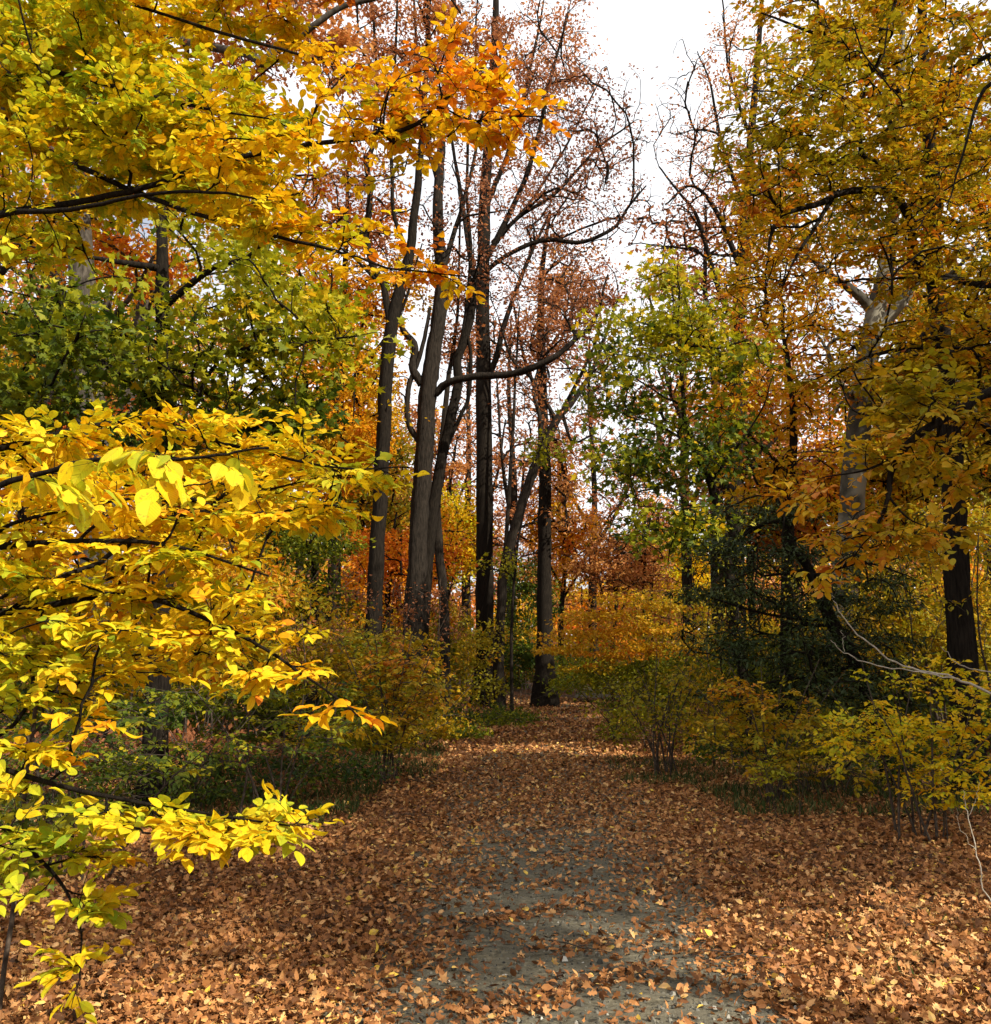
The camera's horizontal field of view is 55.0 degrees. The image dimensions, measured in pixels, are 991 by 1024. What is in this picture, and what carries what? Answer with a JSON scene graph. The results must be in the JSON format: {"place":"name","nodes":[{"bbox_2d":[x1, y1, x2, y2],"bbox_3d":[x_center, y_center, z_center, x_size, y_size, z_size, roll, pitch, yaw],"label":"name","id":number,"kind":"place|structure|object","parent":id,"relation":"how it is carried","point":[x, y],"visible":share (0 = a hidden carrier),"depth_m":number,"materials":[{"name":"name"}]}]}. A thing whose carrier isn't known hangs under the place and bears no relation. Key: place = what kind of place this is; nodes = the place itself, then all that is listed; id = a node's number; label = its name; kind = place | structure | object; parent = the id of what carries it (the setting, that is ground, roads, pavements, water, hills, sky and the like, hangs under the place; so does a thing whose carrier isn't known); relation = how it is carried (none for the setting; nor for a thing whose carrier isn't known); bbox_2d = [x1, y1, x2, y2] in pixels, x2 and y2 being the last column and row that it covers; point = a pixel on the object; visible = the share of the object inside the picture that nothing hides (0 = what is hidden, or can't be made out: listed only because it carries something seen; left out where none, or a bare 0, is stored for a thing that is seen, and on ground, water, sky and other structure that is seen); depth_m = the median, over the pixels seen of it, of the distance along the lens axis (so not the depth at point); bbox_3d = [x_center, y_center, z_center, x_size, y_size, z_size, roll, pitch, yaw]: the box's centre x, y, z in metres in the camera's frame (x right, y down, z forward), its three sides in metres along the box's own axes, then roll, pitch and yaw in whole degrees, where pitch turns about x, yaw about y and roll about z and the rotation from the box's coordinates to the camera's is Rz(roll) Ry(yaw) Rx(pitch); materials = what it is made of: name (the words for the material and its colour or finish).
{"place":"outdoors","nodes":[
{"label":"outdoors","id":0,"kind":"place"},
{"bbox_2d":[0,632,990,1023],"bbox_3d":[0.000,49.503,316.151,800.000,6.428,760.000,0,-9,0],"label":"ground","id":1,"kind":"structure","parent":0,"point":[526,692],"depth_m":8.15,"materials":[{"name":"brown plant"}]},
{"bbox_2d":[0,576,105,1009],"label":"maple sapling","id":2,"kind":"object","parent":1,"relation":"on","point":[82,688],"visible":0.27,"depth_m":4.34,"materials":[{"name":"yellow plant"}]},
{"bbox_2d":[0,194,121,597],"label":"olive tree","id":3,"kind":"object","parent":1,"relation":"on","point":[19,512],"visible":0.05,"depth_m":24.46,"materials":[{"name":"green plant"}]},
{"bbox_2d":[0,98,148,518],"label":"rusty oak","id":4,"kind":"object","parent":1,"relation":"on","point":[11,274],"visible":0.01,"depth_m":31.38,"materials":[{"name":"orange plant"}]},
{"bbox_2d":[0,67,199,734],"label":"maple tree","id":5,"kind":"object","parent":1,"relation":"on","point":[110,240],"visible":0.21,"depth_m":18.74,"materials":[{"name":"orange plant"}]},
{"bbox_2d":[0,697,222,882],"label":"shrub","id":6,"kind":"object","parent":1,"relation":"on","point":[127,722],"visible":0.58,"depth_m":7.34,"materials":[{"name":"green plant"}]},
{"bbox_2d":[0,447,268,532],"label":"beech sapling","id":7,"kind":"object","parent":1,"relation":"on","point":[164,469],"visible":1,"depth_m":2.25,"materials":[{"name":"yellow plant"}]},
{"bbox_2d":[68,252,227,495],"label":"olive tree","id":8,"kind":"object","parent":1,"relation":"on","point":[146,349],"visible":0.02,"depth_m":35.53,"materials":[{"name":"green plant"}]},
{"bbox_2d":[0,618,307,747],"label":"undergrowth bush","id":9,"kind":"object","parent":1,"relation":"on","point":[141,700],"visible":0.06,"depth_m":16.31,"materials":[{"name":"green plant"}]},
{"bbox_2d":[0,0,351,315],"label":"maple tree","id":10,"kind":"object","parent":1,"relation":"on","point":[94,220],"visible":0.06,"depth_m":16.61,"materials":[{"name":"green plant"}]},
{"bbox_2d":[0,663,371,793],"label":"shrub","id":11,"kind":"object","parent":1,"relation":"on","point":[188,736],"visible":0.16,"depth_m":11.94,"materials":[{"name":"green plant"}]},
{"bbox_2d":[96,88,276,530],"bbox_3d":[-7.829,-3.181,22.640,5.588,15.904,4.905,0,-9,0],"label":"leaning tree","id":12,"kind":"object","parent":1,"relation":"on","point":[147,304],"visible":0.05,"depth_m":22.87,"materials":[{"name":"orange plant"}]},
{"bbox_2d":[3,535,374,755],"bbox_3d":[-4.880,2.068,14.260,6.099,3.899,2.934,0,-9,0],"label":"shrub","id":13,"kind":"object","parent":1,"relation":"on","point":[286,589],"visible":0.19,"depth_m":14.25,"materials":[{"name":"yellow plant"}]},
{"bbox_2d":[113,284,267,552],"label":"rusty oak","id":14,"kind":"object","parent":1,"relation":"on","point":[129,505],"visible":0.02,"depth_m":44.05,"materials":[{"name":"orange plant"}]},
{"bbox_2d":[0,699,408,808],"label":"shrub","id":15,"kind":"object","parent":1,"relation":"on","point":[299,774],"visible":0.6,"depth_m":10.86,"materials":[{"name":"green plant"}]},
{"bbox_2d":[0,76,413,816],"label":"maple tree","id":16,"kind":"object","parent":1,"relation":"on","point":[54,342],"visible":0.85,"depth_m":10.43,"materials":[{"name":"green plant"}]},
{"bbox_2d":[0,393,429,1023],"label":"beech tree","id":17,"kind":"object","parent":1,"relation":"on","point":[178,635],"visible":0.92,"depth_m":3.59,"materials":[{"name":"yellow plant"}]},
{"bbox_2d":[49,0,381,772],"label":"oak tree","id":18,"kind":"object","parent":1,"relation":"on","point":[219,50],"visible":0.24,"depth_m":15.78,"materials":[{"name":"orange plant"}]},
{"bbox_2d":[79,673,385,822],"bbox_3d":[-2.698,2.467,9.764,3.000,1.680,2.538,0,-9,0],"label":"shrub","id":19,"kind":"object","parent":1,"relation":"on","point":[340,733],"visible":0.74,"depth_m":9.54,"materials":[{"name":"green plant"}]},
{"bbox_2d":[116,522,362,721],"bbox_3d":[-5.971,2.459,20.712,6.186,4.580,5.629,4,-10,-21],"label":"undergrowth bush","id":20,"kind":"object","parent":1,"relation":"on","point":[239,612],"visible":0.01,"depth_m":21.05,"materials":[{"name":"green plant"}]},
{"bbox_2d":[176,373,303,580],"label":"yellow tree","id":21,"kind":"object","parent":1,"relation":"on","point":[219,494],"visible":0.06,"depth_m":35.76,"materials":[{"name":"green plant"}]},
{"bbox_2d":[115,426,375,754],"bbox_3d":[-4.958,1.312,16.939,5.492,6.155,2.778,0,-9,0],"label":"sapling","id":22,"kind":"object","parent":1,"relation":"on","point":[316,544],"visible":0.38,"depth_m":16.88,"materials":[{"name":"green plant"}]},
{"bbox_2d":[0,0,570,309],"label":"beech tree","id":23,"kind":"object","parent":1,"relation":"on","point":[176,153],"visible":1,"depth_m":5.59,"materials":[{"name":"yellow plant"}]},
{"bbox_2d":[169,629,413,740],"bbox_3d":[-4.204,3.265,18.869,5.686,2.714,4.379,4,-10,-21],"label":"undergrowth bush","id":24,"kind":"object","parent":1,"relation":"on","point":[292,705],"visible":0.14,"depth_m":18.35,"materials":[{"name":"green plant"}]},
{"bbox_2d":[217,331,402,620],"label":"orange tree","id":25,"kind":"object","parent":1,"relation":"on","point":[343,491],"visible":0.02,"depth_m":41.02,"materials":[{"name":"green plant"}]},
{"bbox_2d":[275,611,345,782],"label":"understory sapling","id":26,"kind":"object","parent":1,"relation":"on","point":[305,660],"visible":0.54,"depth_m":13.04,"materials":[{"name":"yellow plant"}]},
{"bbox_2d":[288,550,372,759],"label":"understory sapling","id":27,"kind":"object","parent":1,"relation":"on","point":[361,597],"visible":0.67,"depth_m":16.36,"materials":[{"name":"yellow plant"}]},
{"bbox_2d":[243,142,450,703],"bbox_3d":[-4.495,-3.082,28.305,6.743,17.647,7.190,5,-10,-28],"label":"maple tree","id":28,"kind":"object","parent":1,"relation":"on","point":[351,408],"visible":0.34,"depth_m":27.77,"materials":[{"name":"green plant"}]},
{"bbox_2d":[295,266,437,568],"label":"bare tree","id":29,"kind":"object","parent":1,"relation":"on","point":[413,414],"visible":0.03,"depth_m":53.32,"materials":[{"name":"orange plant"}]},
{"bbox_2d":[266,603,470,730],"bbox_3d":[-3.186,3.560,21.575,5.234,2.975,4.763,3,-10,-18],"label":"undergrowth bush","id":30,"kind":"object","parent":1,"relation":"on","point":[419,643],"visible":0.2,"depth_m":21.85,"materials":[{"name":"green plant"}]},
{"bbox_2d":[281,601,458,783],"bbox_3d":[-1.797,2.561,13.296,2.644,2.634,2.497,0,-9,0],"label":"shrub","id":31,"kind":"object","parent":1,"relation":"on","point":[382,663],"visible":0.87,"depth_m":13.14,"materials":[{"name":"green plant"}]},
{"bbox_2d":[308,370,437,632],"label":"olive tree","id":32,"kind":"object","parent":1,"relation":"on","point":[404,507],"visible":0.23,"depth_m":46.13,"materials":[{"name":"green plant"}]},
{"bbox_2d":[359,574,420,709],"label":"understory sapling","id":33,"kind":"object","parent":1,"relation":"on","point":[398,609],"visible":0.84,"depth_m":20.92,"materials":[{"name":"yellow plant"}]},
{"bbox_2d":[294,671,489,753],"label":"shrub","id":34,"kind":"object","parent":1,"relation":"on","point":[441,730],"visible":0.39,"depth_m":17.65,"materials":[{"name":"green plant"}]},
{"bbox_2d":[320,492,482,640],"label":"maple tree","id":35,"kind":"object","parent":1,"relation":"on","point":[397,547],"visible":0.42,"depth_m":32.63,"materials":[{"name":"orange plant"}]},
{"bbox_2d":[312,0,493,712],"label":"oak tree","id":36,"kind":"object","parent":1,"relation":"on","point":[392,308],"visible":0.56,"depth_m":26.23,"materials":[{"name":"brown plant"}]},
{"bbox_2d":[365,398,502,588],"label":"rusty oak","id":37,"kind":"object","parent":1,"relation":"on","point":[453,469],"visible":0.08,"depth_m":58.78,"materials":[{"name":"brown plant"}]},
{"bbox_2d":[400,577,475,710],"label":"understory sapling","id":38,"kind":"object","parent":1,"relation":"on","point":[439,612],"visible":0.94,"depth_m":24.34,"materials":[{"name":"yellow plant"}]},
{"bbox_2d":[382,596,521,709],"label":"shrub","id":39,"kind":"object","parent":1,"relation":"on","point":[484,641],"visible":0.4,"depth_m":32.38,"materials":[{"name":"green plant"}]},
{"bbox_2d":[405,470,501,608],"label":"yellow tree","id":40,"kind":"object","parent":1,"relation":"on","point":[469,519],"visible":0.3,"depth_m":50.39,"materials":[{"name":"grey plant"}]},
{"bbox_2d":[420,192,488,711],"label":"slim tree","id":41,"kind":"object","parent":1,"relation":"on","point":[440,565],"visible":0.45,"depth_m":30.63,"materials":[{"name":"brown plant"}]},
{"bbox_2d":[392,316,537,672],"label":"bare tree","id":42,"kind":"object","parent":1,"relation":"on","point":[465,595],"visible":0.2,"depth_m":59.95,"materials":[{"name":"orange plant"}]},
{"bbox_2d":[398,688,555,740],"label":"shrub","id":43,"kind":"object","parent":1,"relation":"on","point":[506,717],"visible":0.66,"depth_m":25.28,"materials":[{"name":"green plant"}]},
{"bbox_2d":[345,0,620,715],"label":"oak tree","id":44,"kind":"object","parent":1,"relation":"on","point":[429,393],"visible":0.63,"depth_m":27.75,"materials":[{"name":"brown plant"}]},
{"bbox_2d":[450,505,525,625],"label":"pink leaved tree","id":45,"kind":"object","parent":1,"relation":"on","point":[495,565],"visible":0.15,"depth_m":63.87,"materials":[{"name":"orange plant"}]},
{"bbox_2d":[0,511,987,665],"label":"distant woods","id":46,"kind":"object","parent":1,"relation":"on","point":[568,610],"visible":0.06,"depth_m":80.49,"materials":[{"name":"orange plant"}]},
{"bbox_2d":[0,705,990,1000],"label":"grass","id":47,"kind":"structure","parent":1,"relation":"on","point":[662,779],"depth_m":11.74,"materials":[{"name":"green plant"}]},
{"bbox_2d":[470,427,569,712],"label":"slim tree","id":48,"kind":"object","parent":1,"relation":"on","point":[533,454],"visible":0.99,"depth_m":32.19,"materials":[{"name":"brown plant"}]},
{"bbox_2d":[439,0,607,707],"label":"tulip tree","id":49,"kind":"object","parent":1,"relation":"on","point":[484,592],"visible":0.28,"depth_m":37.26,"materials":[{"name":"brown plant"}]},
{"bbox_2d":[451,305,599,687],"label":"tree","id":50,"kind":"object","parent":1,"relation":"on","point":[514,488],"visible":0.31,"depth_m":50.66,"materials":[{"name":"orange plant"}]},
{"bbox_2d":[424,0,660,693],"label":"oak tree","id":51,"kind":"object","parent":1,"relation":"on","point":[451,425],"visible":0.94,"depth_m":29.54,"materials":[{"name":"brown plant"}]},
{"bbox_2d":[517,518,586,629],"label":"pink leaved tree","id":52,"kind":"object","parent":1,"relation":"on","point":[566,604],"visible":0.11,"depth_m":69.68,"materials":[{"name":"orange plant"}]},
{"bbox_2d":[496,211,615,706],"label":"oak tree","id":53,"kind":"object","parent":1,"relation":"on","point":[544,600],"visible":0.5,"depth_m":38.12,"materials":[{"name":"brown plant"}]},
{"bbox_2d":[494,556,619,702],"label":"holly bush","id":54,"kind":"object","parent":1,"relation":"on","point":[523,589],"visible":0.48,"depth_m":40.33,"materials":[{"name":"green plant"}]},
{"bbox_2d":[488,244,641,708],"bbox_3d":[2.631,-1.370,35.619,5.856,17.458,6.456,0,-9,0],"label":"slim tree","id":55,"kind":"object","parent":1,"relation":"on","point":[510,534],"visible":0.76,"depth_m":35.67,"materials":[{"name":"brown plant"}]},
{"bbox_2d":[517,451,614,663],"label":"orange tree","id":56,"kind":"object","parent":1,"relation":"on","point":[577,536],"visible":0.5,"depth_m":51.59,"materials":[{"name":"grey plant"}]},
{"bbox_2d":[518,325,673,661],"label":"bare tree","id":57,"kind":"object","parent":1,"relation":"on","point":[594,494],"visible":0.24,"depth_m":56.53,"materials":[{"name":"brown plant"}]},
{"bbox_2d":[553,513,654,694],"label":"tree","id":58,"kind":"object","parent":1,"relation":"on","point":[617,573],"visible":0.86,"depth_m":47.64,"materials":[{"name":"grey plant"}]},
{"bbox_2d":[525,587,716,748],"bbox_3d":[2.776,3.170,18.904,4.398,3.263,3.148,0,-9,0],"label":"shrub","id":59,"kind":"object","parent":1,"relation":"on","point":[646,628],"visible":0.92,"depth_m":18.68,"materials":[{"name":"yellow plant"}]},
{"bbox_2d":[536,643,736,742],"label":"shrub","id":60,"kind":"object","parent":1,"relation":"on","point":[628,669],"visible":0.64,"depth_m":19.43,"materials":[{"name":"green plant"}]},
{"bbox_2d":[602,518,707,653],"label":"pink leaved tree","id":61,"kind":"object","parent":1,"relation":"on","point":[654,569],"visible":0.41,"depth_m":49.72,"materials":[{"name":"orange plant"}]},
{"bbox_2d":[578,650,741,777],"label":"shrub","id":62,"kind":"object","parent":1,"relation":"on","point":[623,728],"visible":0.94,"depth_m":13.81,"materials":[{"name":"green plant"}]},
{"bbox_2d":[565,221,781,660],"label":"bare tree","id":63,"kind":"object","parent":1,"relation":"on","point":[687,581],"visible":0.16,"depth_m":46.56,"materials":[{"name":"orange plant"}]},
{"bbox_2d":[648,533,710,638],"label":"yellow tree","id":64,"kind":"object","parent":1,"relation":"on","point":[677,574],"visible":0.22,"depth_m":59.93,"materials":[{"name":"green plant"}]},
{"bbox_2d":[554,244,805,754],"bbox_3d":[3.280,-0.291,17.235,4.499,9.507,4.006,0,-9,0],"label":"maple tree","id":65,"kind":"object","parent":1,"relation":"on","point":[673,328],"visible":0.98,"depth_m":17.15,"materials":[{"name":"green plant"}]},
{"bbox_2d":[619,602,765,716],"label":"undergrowth bush","id":66,"kind":"object","parent":1,"relation":"on","point":[658,637],"visible":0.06,"depth_m":26.37,"materials":[{"name":"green plant"}]},
{"bbox_2d":[661,575,730,724],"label":"understory sapling","id":67,"kind":"object","parent":1,"relation":"on","point":[682,592],"visible":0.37,"depth_m":21.00,"materials":[{"name":"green plant"}]},
{"bbox_2d":[665,582,756,765],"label":"understory sapling","id":68,"kind":"object","parent":1,"relation":"on","point":[719,611],"visible":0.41,"depth_m":15.35,"materials":[{"name":"yellow plant"}]},
{"bbox_2d":[640,0,810,658],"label":"oak tree","id":69,"kind":"object","parent":1,"relation":"on","point":[717,214],"visible":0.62,"depth_m":36.29,"materials":[{"name":"brown plant"}]},
{"bbox_2d":[611,184,842,640],"bbox_3d":[9.653,-3.300,38.136,10.249,21.454,9.201,1,-9,-4],"label":"bare tree","id":70,"kind":"object","parent":1,"relation":"on","point":[705,266],"visible":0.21,"depth_m":39.47,"materials":[{"name":"orange plant"}]},
{"bbox_2d":[671,357,819,634],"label":"olive tree","id":71,"kind":"object","parent":1,"relation":"on","point":[758,489],"visible":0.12,"depth_m":39.85,"materials":[{"name":"green plant"}]},
{"bbox_2d":[669,234,859,724],"bbox_3d":[5.861,-0.835,20.170,4.240,11.093,4.176,0,-9,0],"label":"maple tree","id":72,"kind":"object","parent":1,"relation":"on","point":[789,467],"visible":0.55,"depth_m":20.16,"materials":[{"name":"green plant"}]},
{"bbox_2d":[675,627,853,719],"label":"undergrowth bush","id":73,"kind":"object","parent":1,"relation":"on","point":[769,677],"visible":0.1,"depth_m":21.34,"materials":[{"name":"green plant"}]},
{"bbox_2d":[666,321,878,676],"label":"rusty oak","id":74,"kind":"object","parent":1,"relation":"on","point":[795,529],"visible":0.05,"depth_m":43.82,"materials":[{"name":"orange plant"}]},
{"bbox_2d":[746,741,813,821],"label":"shrub","id":75,"kind":"object","parent":1,"relation":"on","point":[765,771],"visible":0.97,"depth_m":10.05,"materials":[{"name":"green plant"}]},
{"bbox_2d":[675,659,895,806],"bbox_3d":[3.414,2.636,11.181,2.495,1.799,1.775,0,-9,0],"label":"shrub","id":76,"kind":"object","parent":1,"relation":"on","point":[790,764],"visible":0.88,"depth_m":11.02,"materials":[{"name":"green plant"}]},
{"bbox_2d":[649,492,949,786],"bbox_3d":[4.397,1.846,13.511,4.566,4.215,3.832,0,-9,0],"label":"hemlock tree","id":77,"kind":"object","parent":1,"relation":"on","point":[829,619],"visible":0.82,"depth_m":13.12,"materials":[{"name":"green plant"}]},
{"bbox_2d":[654,666,989,755],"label":"shrub","id":78,"kind":"object","parent":1,"relation":"on","point":[693,730],"visible":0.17,"depth_m":16.97,"materials":[{"name":"green plant"}]},
{"bbox_2d":[669,714,990,795],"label":"shrub","id":79,"kind":"object","parent":1,"relation":"on","point":[892,760],"visible":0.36,"depth_m":11.82,"materials":[{"name":"green plant"}]},
{"bbox_2d":[754,379,918,564],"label":"orange tree","id":80,"kind":"object","parent":1,"relation":"on","point":[830,433],"visible":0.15,"depth_m":40.50,"materials":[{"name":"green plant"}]},
{"bbox_2d":[699,0,990,795],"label":"hornbeam tree","id":81,"kind":"object","parent":1,"relation":"on","point":[930,110],"visible":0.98,"depth_m":11.10,"materials":[{"name":"yellow plant"}]},
{"bbox_2d":[704,0,990,707],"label":"sycamore tree","id":82,"kind":"object","parent":1,"relation":"on","point":[871,317],"visible":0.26,"depth_m":23.60,"materials":[{"name":"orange plant"}]},
{"bbox_2d":[718,1,990,533],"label":"beech tree","id":83,"kind":"object","parent":1,"relation":"on","point":[936,479],"visible":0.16,"depth_m":26.42,"materials":[{"name":"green plant"}]},
{"bbox_2d":[809,426,942,585],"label":"yellow tree","id":84,"kind":"object","parent":1,"relation":"on","point":[897,491],"visible":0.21,"depth_m":36.46,"materials":[{"name":"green plant"}]},
{"bbox_2d":[762,6,990,600],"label":"beech tree","id":85,"kind":"object","parent":1,"relation":"on","point":[907,399],"visible":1,"depth_m":6.50,"materials":[{"name":"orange plant"}]},
{"bbox_2d":[795,643,990,841],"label":"shrub","id":86,"kind":"object","parent":1,"relation":"on","point":[900,729],"visible":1,"depth_m":9.05,"materials":[{"name":"yellow plant"}]},
{"bbox_2d":[808,235,988,600],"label":"bare tree","id":87,"kind":"object","parent":1,"relation":"on","point":[864,291],"visible":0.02,"depth_m":46.38,"materials":[{"name":"orange plant"}]},
{"bbox_2d":[814,487,990,760],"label":"shrub","id":88,"kind":"object","parent":1,"relation":"on","point":[924,630],"visible":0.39,"depth_m":15.31,"materials":[{"name":"yellow plant"}]},
{"bbox_2d":[859,553,945,774],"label":"understory sapling","id":89,"kind":"object","parent":1,"relation":"on","point":[938,623],"visible":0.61,"depth_m":13.71,"materials":[{"name":"yellow plant"}]},
{"bbox_2d":[826,252,990,516],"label":"olive tree","id":90,"kind":"object","parent":1,"relation":"on","point":[884,480],"visible":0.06,"depth_m":34.89,"materials":[{"name":"green plant"}]},
{"bbox_2d":[831,514,990,694],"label":"fallen branch","id":91,"kind":"object","parent":1,"relation":"on","point":[949,675],"visible":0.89,"depth_m":8.26,"materials":[{"name":"grey wood"}]},
{"bbox_2d":[861,638,990,749],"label":"undergrowth bush","id":92,"kind":"object","parent":1,"relation":"on","point":[987,712],"visible":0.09,"depth_m":16.42,"materials":[{"name":"green plant"}]},
{"bbox_2d":[885,134,990,469],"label":"olive tree","id":93,"kind":"object","parent":1,"relation":"on","point":[971,435],"visible":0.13,"depth_m":27.21,"materials":[{"name":"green plant"}]},
{"bbox_2d":[917,529,990,707],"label":"understory sapling","id":94,"kind":"object","parent":1,"relation":"on","point":[978,555],"visible":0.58,"depth_m":12.52,"materials":[{"name":"yellow plant"}]},
{"bbox_2d":[0,0,990,634],"label":"sky","id":95,"kind":"structure","parent":0,"point":[645,34],"materials":[{"name":"white"}]},
{"bbox_2d":[294,681,827,1023],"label":"path","id":96,"kind":"structure","parent":0,"point":[617,919],"depth_m":5.66,"materials":[{"name":"grey gravel"}]},
{"bbox_2d":[354,786,826,1023],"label":"gravel chips","id":97,"kind":"object","parent":96,"relation":"on","point":[579,1003],"visible":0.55,"depth_m":5.40,"materials":[{"name":"stone"}]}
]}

